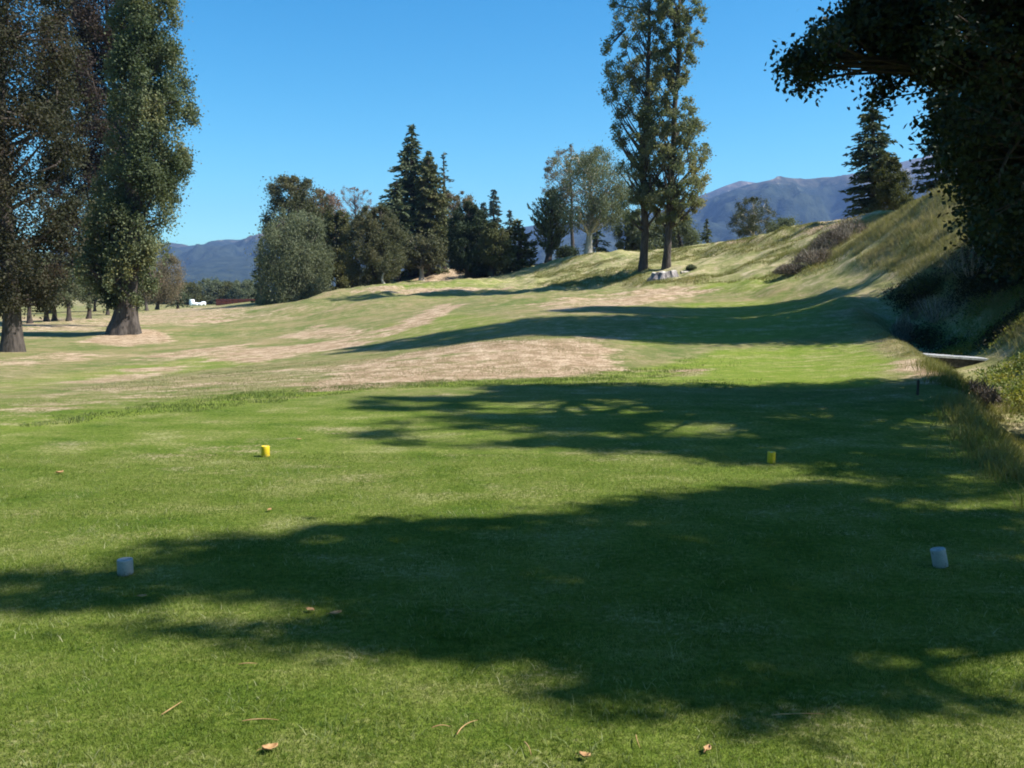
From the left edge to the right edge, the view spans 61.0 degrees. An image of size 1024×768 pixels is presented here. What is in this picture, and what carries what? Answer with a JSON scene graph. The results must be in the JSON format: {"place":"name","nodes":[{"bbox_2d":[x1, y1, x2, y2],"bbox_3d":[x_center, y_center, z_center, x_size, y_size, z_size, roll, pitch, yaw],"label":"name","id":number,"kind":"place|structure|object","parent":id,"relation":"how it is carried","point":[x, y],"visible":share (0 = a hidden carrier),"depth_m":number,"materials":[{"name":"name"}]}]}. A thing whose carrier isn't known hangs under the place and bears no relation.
{"place":"outdoors","nodes":[
{"label":"outdoors","id":0,"kind":"place"},
{"bbox_2d":[19,234,361,270],"bbox_3d":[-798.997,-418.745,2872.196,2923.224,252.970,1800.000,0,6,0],"label":"mountains","id":1,"kind":"structure","parent":0,"point":[187,255],"depth_m":2589.38,"materials":[{"name":"blue stone"}]},
{"bbox_2d":[169,256,263,292],"bbox_3d":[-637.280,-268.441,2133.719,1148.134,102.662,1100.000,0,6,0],"label":"mountains","id":2,"kind":"structure","parent":0,"point":[228,268],"depth_m":2020.18,"materials":[{"name":"blue stone"}]},
{"bbox_2d":[4,333,633,407],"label":"dry grass","id":3,"kind":"structure","parent":0,"point":[330,364],"depth_m":19.03,"materials":[{"name":"beige plant"}]},
{"bbox_2d":[1,0,959,251],"label":"sky","id":4,"kind":"structure","parent":0,"point":[328,92],"materials":[{"name":"blue"}]},
{"bbox_2d":[0,193,1023,767],"bbox_3d":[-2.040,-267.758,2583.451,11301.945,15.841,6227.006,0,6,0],"label":"ground","id":5,"kind":"structure","parent":0,"point":[804,335],"depth_m":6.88,"materials":[{"name":"green plant"}]},
{"bbox_2d":[20,251,45,323],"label":"tree","id":6,"kind":"object","parent":5,"relation":"on","point":[29,318],"visible":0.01,"depth_m":65.66,"materials":[{"name":"green plant"}]},
{"bbox_2d":[34,251,62,321],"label":"tree","id":7,"kind":"object","parent":5,"relation":"on","point":[45,318],"visible":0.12,"depth_m":67.64,"materials":[{"name":"green plant"}]},
{"bbox_2d":[45,253,63,320],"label":"tree","id":8,"kind":"object","parent":5,"relation":"on","point":[54,317],"visible":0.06,"depth_m":68.66,"materials":[{"name":"green plant"}]},
{"bbox_2d":[0,0,113,351],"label":"broadleaf tree","id":9,"kind":"object","parent":5,"relation":"on","point":[43,113],"visible":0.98,"depth_m":33.12,"materials":[{"name":"green plant"}]},
{"bbox_2d":[52,245,90,320],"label":"tree","id":10,"kind":"object","parent":5,"relation":"on","point":[68,303],"visible":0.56,"depth_m":67.44,"materials":[{"name":"green plant"}]},
{"bbox_2d":[72,279,102,318],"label":"tree","id":11,"kind":"object","parent":5,"relation":"on","point":[88,299],"visible":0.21,"depth_m":71.52,"materials":[{"name":"green plant"}]},
{"bbox_2d":[73,288,103,310],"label":"tree","id":12,"kind":"object","parent":5,"relation":"on","point":[94,304],"visible":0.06,"depth_m":117.29,"materials":[{"name":"green plant"}]},
{"bbox_2d":[26,0,154,283],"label":"copper tree","id":13,"kind":"object","parent":5,"relation":"on","point":[90,18],"visible":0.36,"depth_m":58.04,"materials":[{"name":"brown plant"}]},
{"bbox_2d":[117,557,133,575],"bbox_3d":[-2.219,1.083,4.987,0.086,0.158,0.086,0,6,0],"label":"tee marker","id":14,"kind":"object","parent":5,"relation":"on","point":[124,566],"visible":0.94,"depth_m":4.95,"materials":[{"name":"white paint"}]},
{"bbox_2d":[66,0,208,334],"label":"poplar tree","id":15,"kind":"object","parent":5,"relation":"on","point":[121,271],"visible":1,"depth_m":45.24,"materials":[{"name":"green plant"}]},
{"bbox_2d":[138,267,160,310],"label":"willow tree","id":16,"kind":"object","parent":5,"relation":"on","point":[144,295],"visible":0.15,"depth_m":111.24,"materials":[{"name":"green plant"}]},
{"bbox_2d":[147,252,186,309],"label":"willow tree","id":17,"kind":"object","parent":5,"relation":"on","point":[163,296],"visible":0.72,"depth_m":116.70,"materials":[{"name":"green plant"}]},
{"bbox_2d":[165,276,192,308],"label":"conifer","id":18,"kind":"object","parent":5,"relation":"on","point":[178,302],"visible":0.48,"depth_m":129.16,"materials":[{"name":"green plant"}]},
{"bbox_2d":[173,280,206,304],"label":"tree","id":19,"kind":"object","parent":5,"relation":"on","point":[191,288],"visible":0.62,"depth_m":213.13,"materials":[{"name":"green plant"}]},
{"bbox_2d":[193,275,229,304],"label":"tree","id":20,"kind":"object","parent":5,"relation":"on","point":[210,288],"visible":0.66,"depth_m":217.10,"materials":[{"name":"green plant"}]},
{"bbox_2d":[213,280,241,301],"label":"tree","id":21,"kind":"object","parent":5,"relation":"on","point":[228,285],"visible":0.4,"depth_m":218.67,"materials":[{"name":"green plant"}]},
{"bbox_2d":[216,298,254,305],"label":"picket fence","id":22,"kind":"object","parent":5,"relation":"on","point":[224,301],"visible":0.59,"depth_m":180.15,"materials":[{"name":"red wood"}]},
{"bbox_2d":[224,278,257,298],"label":"tree","id":23,"kind":"object","parent":5,"relation":"on","point":[243,287],"visible":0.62,"depth_m":215.52,"materials":[{"name":"green plant"}]},
{"bbox_2d":[249,238,269,303],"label":"conifer","id":24,"kind":"object","parent":5,"relation":"on","point":[255,271],"visible":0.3,"depth_m":89.02,"materials":[{"name":"green plant"}]},
{"bbox_2d":[243,718,276,720],"bbox_3d":[-0.939,1.255,3.246,0.138,0.011,0.005,0,6,0],"label":"twig","id":25,"kind":"object","parent":5,"relation":"on","point":[258,719],"visible":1,"depth_m":3.25,"materials":[{"name":"brown wood"}]},
{"bbox_2d":[261,445,269,456],"bbox_3d":[-2.445,0.701,8.617,0.082,0.175,0.082,0,6,0],"label":"tee marker","id":26,"kind":"object","parent":5,"relation":"on","point":[265,450],"visible":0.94,"depth_m":8.58,"materials":[{"name":"yellow paint"}]},
{"bbox_2d":[258,743,277,749],"bbox_3d":[-0.854,1.273,3.041,0.039,0.018,0.067,5,8,43],"label":"fallen leaf","id":27,"kind":"object","parent":5,"relation":"on","point":[269,746],"visible":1,"depth_m":3.05,"materials":[{"name":"brown plant"}]},
{"bbox_2d":[244,205,340,305],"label":"willow tree","id":28,"kind":"object","parent":5,"relation":"on","point":[292,271],"visible":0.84,"depth_m":81.76,"materials":[{"name":"green plant"}]},
{"bbox_2d":[249,171,339,296],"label":"tree","id":29,"kind":"object","parent":5,"relation":"on","point":[292,186],"visible":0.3,"depth_m":91.05,"materials":[{"name":"green plant"}]},
{"bbox_2d":[307,188,348,292],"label":"tree","id":30,"kind":"object","parent":5,"relation":"on","point":[331,197],"visible":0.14,"depth_m":94.94,"materials":[{"name":"green plant"}]},
{"bbox_2d":[327,610,341,613],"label":"fallen leaf","id":31,"kind":"object","parent":5,"relation":"on","point":[336,612],"visible":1,"depth_m":4.35,"materials":[{"name":"brown plant"}]},
{"bbox_2d":[320,209,363,290],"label":"tree","id":32,"kind":"object","parent":5,"relation":"on","point":[336,221],"visible":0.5,"depth_m":86.33,"materials":[{"name":"green plant"}]},
{"bbox_2d":[335,186,372,278],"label":"bare tree","id":33,"kind":"object","parent":5,"relation":"on","point":[354,202],"visible":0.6,"depth_m":103.22,"materials":[{"name":"brown plant"}]},
{"bbox_2d":[336,203,411,286],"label":"tree","id":34,"kind":"object","parent":5,"relation":"on","point":[370,242],"visible":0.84,"depth_m":78.03,"materials":[{"name":"green plant"}]},
{"bbox_2d":[372,250,406,283],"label":"tree","id":35,"kind":"object","parent":5,"relation":"on","point":[387,262],"visible":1,"depth_m":76.10,"materials":[{"name":"green plant"}]},
{"bbox_2d":[377,181,416,281],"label":"conifer","id":36,"kind":"object","parent":5,"relation":"on","point":[395,203],"visible":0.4,"depth_m":94.99,"materials":[{"name":"green plant"}]},
{"bbox_2d":[377,124,449,277],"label":"conifer","id":37,"kind":"object","parent":5,"relation":"on","point":[409,162],"visible":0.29,"depth_m":97.30,"materials":[{"name":"green plant"}]},
{"bbox_2d":[399,229,448,280],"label":"tree","id":38,"kind":"object","parent":5,"relation":"on","point":[424,251],"visible":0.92,"depth_m":91.13,"materials":[{"name":"green plant"}]},
{"bbox_2d":[406,149,454,276],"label":"conifer","id":39,"kind":"object","parent":5,"relation":"on","point":[433,199],"visible":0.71,"depth_m":95.78,"materials":[{"name":"green plant"}]},
{"bbox_2d":[3,353,871,426],"bbox_3d":[1.142,-0.004,15.245,17.254,0.233,6.460,-5,8,-39],"label":"grass edge","id":40,"kind":"object","parent":5,"relation":"on","point":[269,394],"depth_m":15.12,"materials":[{"name":"green plant"}]},
{"bbox_2d":[438,152,453,268],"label":"conifer","id":41,"kind":"object","parent":5,"relation":"on","point":[443,169],"visible":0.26,"depth_m":105.80,"materials":[{"name":"green plant"}]},
{"bbox_2d":[440,189,479,268],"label":"tree","id":42,"kind":"object","parent":5,"relation":"on","point":[456,198],"visible":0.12,"depth_m":101.99,"materials":[{"name":"green plant"}]},
{"bbox_2d":[441,199,501,278],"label":"cedar tree","id":43,"kind":"object","parent":5,"relation":"on","point":[463,241],"visible":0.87,"depth_m":83.93,"materials":[{"name":"green plant"}]},
{"bbox_2d":[480,202,488,219],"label":"conifer","id":44,"kind":"object","parent":5,"relation":"on","point":[482,206],"visible":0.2,"depth_m":129.84,"materials":[{"name":"green plant"}]},
{"bbox_2d":[455,258,516,278],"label":"tree","id":45,"kind":"object","parent":5,"relation":"on","point":[484,274],"visible":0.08,"depth_m":88.03,"materials":[{"name":"green plant"}]},
{"bbox_2d":[486,189,503,227],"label":"conifer","id":46,"kind":"object","parent":5,"relation":"on","point":[493,209],"visible":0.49,"depth_m":125.78,"materials":[{"name":"green plant"}]},
{"bbox_2d":[476,222,519,276],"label":"tree","id":47,"kind":"object","parent":5,"relation":"on","point":[497,248],"visible":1,"depth_m":82.57,"materials":[{"name":"green plant"}]},
{"bbox_2d":[502,210,517,245],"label":"conifer","id":48,"kind":"object","parent":5,"relation":"on","point":[509,222],"visible":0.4,"depth_m":126.08,"materials":[{"name":"green plant"}]},
{"bbox_2d":[501,219,539,272],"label":"conifer","id":49,"kind":"object","parent":5,"relation":"on","point":[527,251],"visible":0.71,"depth_m":83.64,"materials":[{"name":"green plant"}]},
{"bbox_2d":[527,186,569,263],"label":"cypress tree","id":50,"kind":"object","parent":5,"relation":"on","point":[545,223],"visible":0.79,"depth_m":82.41,"materials":[{"name":"green plant"}]},
{"bbox_2d":[538,143,585,248],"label":"tree","id":51,"kind":"object","parent":5,"relation":"on","point":[548,170],"visible":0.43,"depth_m":94.04,"materials":[{"name":"green plant"}]},
{"bbox_2d":[553,244,579,258],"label":"bush","id":52,"kind":"object","parent":5,"relation":"on","point":[564,251],"visible":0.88,"depth_m":91.48,"materials":[{"name":"green plant"}]},
{"bbox_2d":[576,751,590,756],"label":"fallen leaf","id":53,"kind":"object","parent":5,"relation":"on","point":[581,753],"visible":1,"depth_m":3.00,"materials":[{"name":"brown plant"}]},
{"bbox_2d":[540,140,636,253],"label":"silver tree","id":54,"kind":"object","parent":5,"relation":"on","point":[597,213],"visible":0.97,"depth_m":79.54,"materials":[{"name":"green plant"}]},
{"bbox_2d":[581,230,611,252],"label":"conifer","id":55,"kind":"object","parent":5,"relation":"on","point":[596,241],"visible":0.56,"depth_m":93.80,"materials":[{"name":"green plant"}]},
{"bbox_2d":[611,207,641,250],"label":"tree","id":56,"kind":"object","parent":5,"relation":"on","point":[628,233],"visible":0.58,"depth_m":93.03,"materials":[{"name":"green plant"}]},
{"bbox_2d":[597,0,680,271],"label":"poplar tree","id":57,"kind":"object","parent":5,"relation":"on","point":[647,28],"visible":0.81,"depth_m":55.08,"materials":[{"name":"green plant"}]},
{"bbox_2d":[647,270,678,280],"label":"rocks","id":58,"kind":"object","parent":5,"relation":"on","point":[661,275],"visible":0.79,"depth_m":50.40,"materials":[{"name":"grey stone"}]},
{"bbox_2d":[630,208,703,249],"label":"tree","id":59,"kind":"object","parent":5,"relation":"on","point":[688,234],"visible":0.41,"depth_m":89.41,"materials":[{"name":"green plant"}]},
{"bbox_2d":[628,0,716,269],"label":"poplar tree","id":60,"kind":"object","parent":5,"relation":"on","point":[672,190],"visible":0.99,"depth_m":54.02,"materials":[{"name":"green plant"}]},
{"bbox_2d":[686,264,696,269],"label":"shrub","id":61,"kind":"object","parent":5,"relation":"on","point":[690,267],"visible":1,"depth_m":52.31,"materials":[{"name":"green plant"}]},
{"bbox_2d":[699,219,712,243],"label":"conifer","id":62,"kind":"object","parent":5,"relation":"on","point":[706,235],"visible":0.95,"depth_m":80.91,"materials":[{"name":"green plant"}]},
{"bbox_2d":[703,744,710,750],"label":"fallen leaf","id":63,"kind":"object","parent":5,"relation":"on","point":[707,747],"visible":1,"depth_m":3.05,"materials":[{"name":"brown plant"}]},
{"bbox_2d":[531,201,911,288],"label":"rough grass","id":64,"kind":"structure","parent":5,"relation":"on","point":[667,280],"depth_m":55.35,"materials":[{"name":"green plant"}]},
{"bbox_2d":[726,195,781,237],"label":"gum tree","id":65,"kind":"object","parent":5,"relation":"on","point":[753,220],"visible":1,"depth_m":74.70,"materials":[{"name":"green plant"}]},
{"bbox_2d":[767,451,775,463],"bbox_3d":[2.468,0.733,8.269,0.076,0.178,0.076,0,6,0],"label":"tee marker","id":66,"kind":"object","parent":5,"relation":"on","point":[771,457],"visible":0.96,"depth_m":8.23,"materials":[{"name":"yellow paint"}]},
{"bbox_2d":[763,215,801,232],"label":"bush","id":67,"kind":"object","parent":5,"relation":"on","point":[787,222],"visible":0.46,"depth_m":86.24,"materials":[{"name":"green plant"}]},
{"bbox_2d":[772,262,807,275],"bbox_3d":[13.012,-5.329,40.225,1.847,0.658,1.810,0,6,0],"label":"dead brush","id":68,"kind":"object","parent":5,"relation":"on","point":[792,268],"visible":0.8,"depth_m":39.91,"materials":[{"name":"brown plant"}]},
{"bbox_2d":[773,713,819,714],"bbox_3d":[1.086,1.252,3.293,0.198,0.011,0.008,0,6,0],"label":"twig","id":69,"kind":"object","parent":5,"relation":"on","point":[795,713],"visible":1,"depth_m":3.29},
{"bbox_2d":[792,245,832,264],"bbox_3d":[14.130,-5.990,40.199,2.606,0.946,2.265,0,6,0],"label":"dead brush","id":70,"kind":"object","parent":5,"relation":"on","point":[813,256],"visible":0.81,"depth_m":39.80,"materials":[{"name":"brown plant"}]},
{"bbox_2d":[806,231,848,250],"bbox_3d":[16.015,-7.136,43.153,2.774,1.141,2.798,0,6,0],"label":"dead brush","id":71,"kind":"object","parent":5,"relation":"on","point":[822,241],"visible":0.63,"depth_m":42.66,"materials":[{"name":"brown plant"}]},
{"bbox_2d":[817,216,872,240],"bbox_3d":[16.670,-7.686,42.905,2.963,1.232,3.019,0,6,0],"label":"dead brush","id":72,"kind":"object","parent":5,"relation":"on","point":[842,225],"visible":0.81,"depth_m":42.49,"materials":[{"name":"brown plant"}]},
{"bbox_2d":[838,93,902,217],"bbox_3d":[26.174,-15.804,62.728,4.792,10.450,5.595,3,7,28],"label":"conifer","id":73,"kind":"object","parent":5,"relation":"on","point":[866,156],"visible":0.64,"depth_m":62.19,"materials":[{"name":"green plant"}]},
{"bbox_2d":[841,307,932,368],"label":"lip grass","id":74,"kind":"structure","parent":5,"relation":"on","point":[914,351],"depth_m":22.09,"materials":[{"name":"green plant"}]},
{"bbox_2d":[763,0,1023,284],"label":"oak tree","id":75,"kind":"object","parent":5,"relation":"on","point":[925,41],"visible":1,"depth_m":12.24,"materials":[{"name":"green plant"}]},
{"bbox_2d":[866,153,920,211],"bbox_3d":[26.716,-13.385,60.947,3.390,5.514,3.508,0,6,0],"label":"tree","id":76,"kind":"object","parent":5,"relation":"on","point":[890,188],"visible":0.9,"depth_m":60.45,"materials":[{"name":"green plant"}]},
{"bbox_2d":[889,313,916,342],"bbox_3d":[11.788,-1.691,26.182,0.949,1.032,0.803,-4,7,-34],"label":"dead shrub","id":77,"kind":"object","parent":5,"relation":"on","point":[900,329],"visible":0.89,"depth_m":26.05,"materials":[{"name":"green plant"}]},
{"bbox_2d":[788,183,1023,361],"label":"tussock grass","id":78,"kind":"structure","parent":5,"relation":"on","point":[888,225],"depth_m":32.65,"materials":[{"name":"green plant"}]},
{"bbox_2d":[916,379,919,394],"bbox_3d":[6.368,0.097,13.632,0.032,0.350,0.032,0,6,0],"label":"stake","id":79,"kind":"object","parent":5,"relation":"on","point":[917,387],"visible":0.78,"depth_m":13.61,"materials":[{"name":"black wood"}]},
{"bbox_2d":[895,270,944,296],"bbox_3d":[13.252,-3.225,27.793,1.862,0.896,1.787,0,6,0],"label":"shrub","id":80,"kind":"object","parent":5,"relation":"on","point":[910,287],"visible":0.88,"depth_m":27.59,"materials":[{"name":"green plant"}]},
{"bbox_2d":[898,86,950,206],"bbox_3d":[25.342,-14.272,50.704,6.090,9.000,4.855,-5,8,-40],"label":"conifer","id":81,"kind":"object","parent":5,"relation":"on","point":[929,184],"visible":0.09,"depth_m":51.24,"materials":[{"name":"green plant"}]},
{"bbox_2d":[901,293,960,322],"bbox_3d":[12.974,-2.330,26.510,1.858,0.960,1.830,0,6,0],"label":"dead shrub","id":82,"kind":"object","parent":5,"relation":"on","point":[927,312],"visible":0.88,"depth_m":26.33,"materials":[{"name":"brown plant"}]},
{"bbox_2d":[930,547,948,568],"bbox_3d":[2.532,1.061,5.137,0.084,0.178,0.084,-11,2,1],"label":"tee marker","id":83,"kind":"object","parent":5,"relation":"on","point":[939,557],"visible":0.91,"depth_m":5.10,"materials":[{"name":"white paint"}]},
{"bbox_2d":[871,234,1023,353],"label":"undergrowth","id":84,"kind":"object","parent":5,"relation":"on","point":[993,285],"visible":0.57,"depth_m":25.78,"materials":[{"name":"green plant"}]},
{"bbox_2d":[927,111,970,184],"bbox_3d":[26.768,-12.899,43.798,11.490,10.537,10.355,0,6,0],"label":"tree","id":85,"kind":"object","parent":5,"relation":"on","point":[944,172],"depth_m":45.21,"materials":[{"name":"green plant"}]},
{"bbox_2d":[887,24,1023,293],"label":"tree","id":86,"kind":"object","parent":5,"relation":"on","point":[975,241],"visible":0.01,"depth_m":25.01,"materials":[{"name":"green plant"}]},
{"bbox_2d":[924,353,987,366],"bbox_3d":[11.311,-0.471,21.667,3.550,0.424,0.840,4,6,3],"label":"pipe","id":87,"kind":"object","parent":5,"relation":"on","point":[959,361],"visible":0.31,"depth_m":21.34,"materials":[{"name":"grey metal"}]},
{"bbox_2d":[901,355,1023,509],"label":"ditch grass","id":88,"kind":"structure","parent":5,"relation":"on","point":[1012,452],"depth_m":10.81,"materials":[{"name":"green plant"}]},
{"bbox_2d":[930,244,1009,278],"bbox_3d":[14.244,-3.794,26.639,2.397,1.181,2.298,-5,8,-38],"label":"dead shrub","id":89,"kind":"object","parent":5,"relation":"on","point":[971,272],"visible":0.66,"depth_m":26.55,"materials":[{"name":"brown plant"}]},
{"bbox_2d":[918,283,1023,423],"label":"weeds","id":90,"kind":"object","parent":5,"relation":"on","point":[1018,387],"visible":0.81,"depth_m":21.77,"materials":[{"name":"green plant"}]},
{"bbox_2d":[963,377,1002,406],"bbox_3d":[8.128,0.130,15.148,0.830,0.574,0.905,0,6,0],"label":"dead grass clump","id":91,"kind":"object","parent":5,"relation":"on","point":[988,394],"visible":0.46,"depth_m":14.96,"materials":[{"name":"brown plant"}]},
{"bbox_2d":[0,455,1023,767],"bbox_3d":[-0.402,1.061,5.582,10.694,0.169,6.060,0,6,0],"label":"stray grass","id":92,"kind":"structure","parent":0,"point":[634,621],"depth_m":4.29,"materials":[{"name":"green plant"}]},
{"bbox_2d":[249,173,956,293],"bbox_3d":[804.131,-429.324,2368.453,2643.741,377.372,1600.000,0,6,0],"label":"mountains","id":93,"kind":"structure","parent":0,"point":[804,201],"depth_m":2341.35,"materials":[{"name":"blue stone"}]},
{"bbox_2d":[475,155,941,244],"bbox_3d":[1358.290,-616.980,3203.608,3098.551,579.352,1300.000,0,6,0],"label":"mountains","id":94,"kind":"structure","parent":0,"point":[739,184],"depth_m":3385.81,"materials":[{"name":"blue stone"}]}
]}

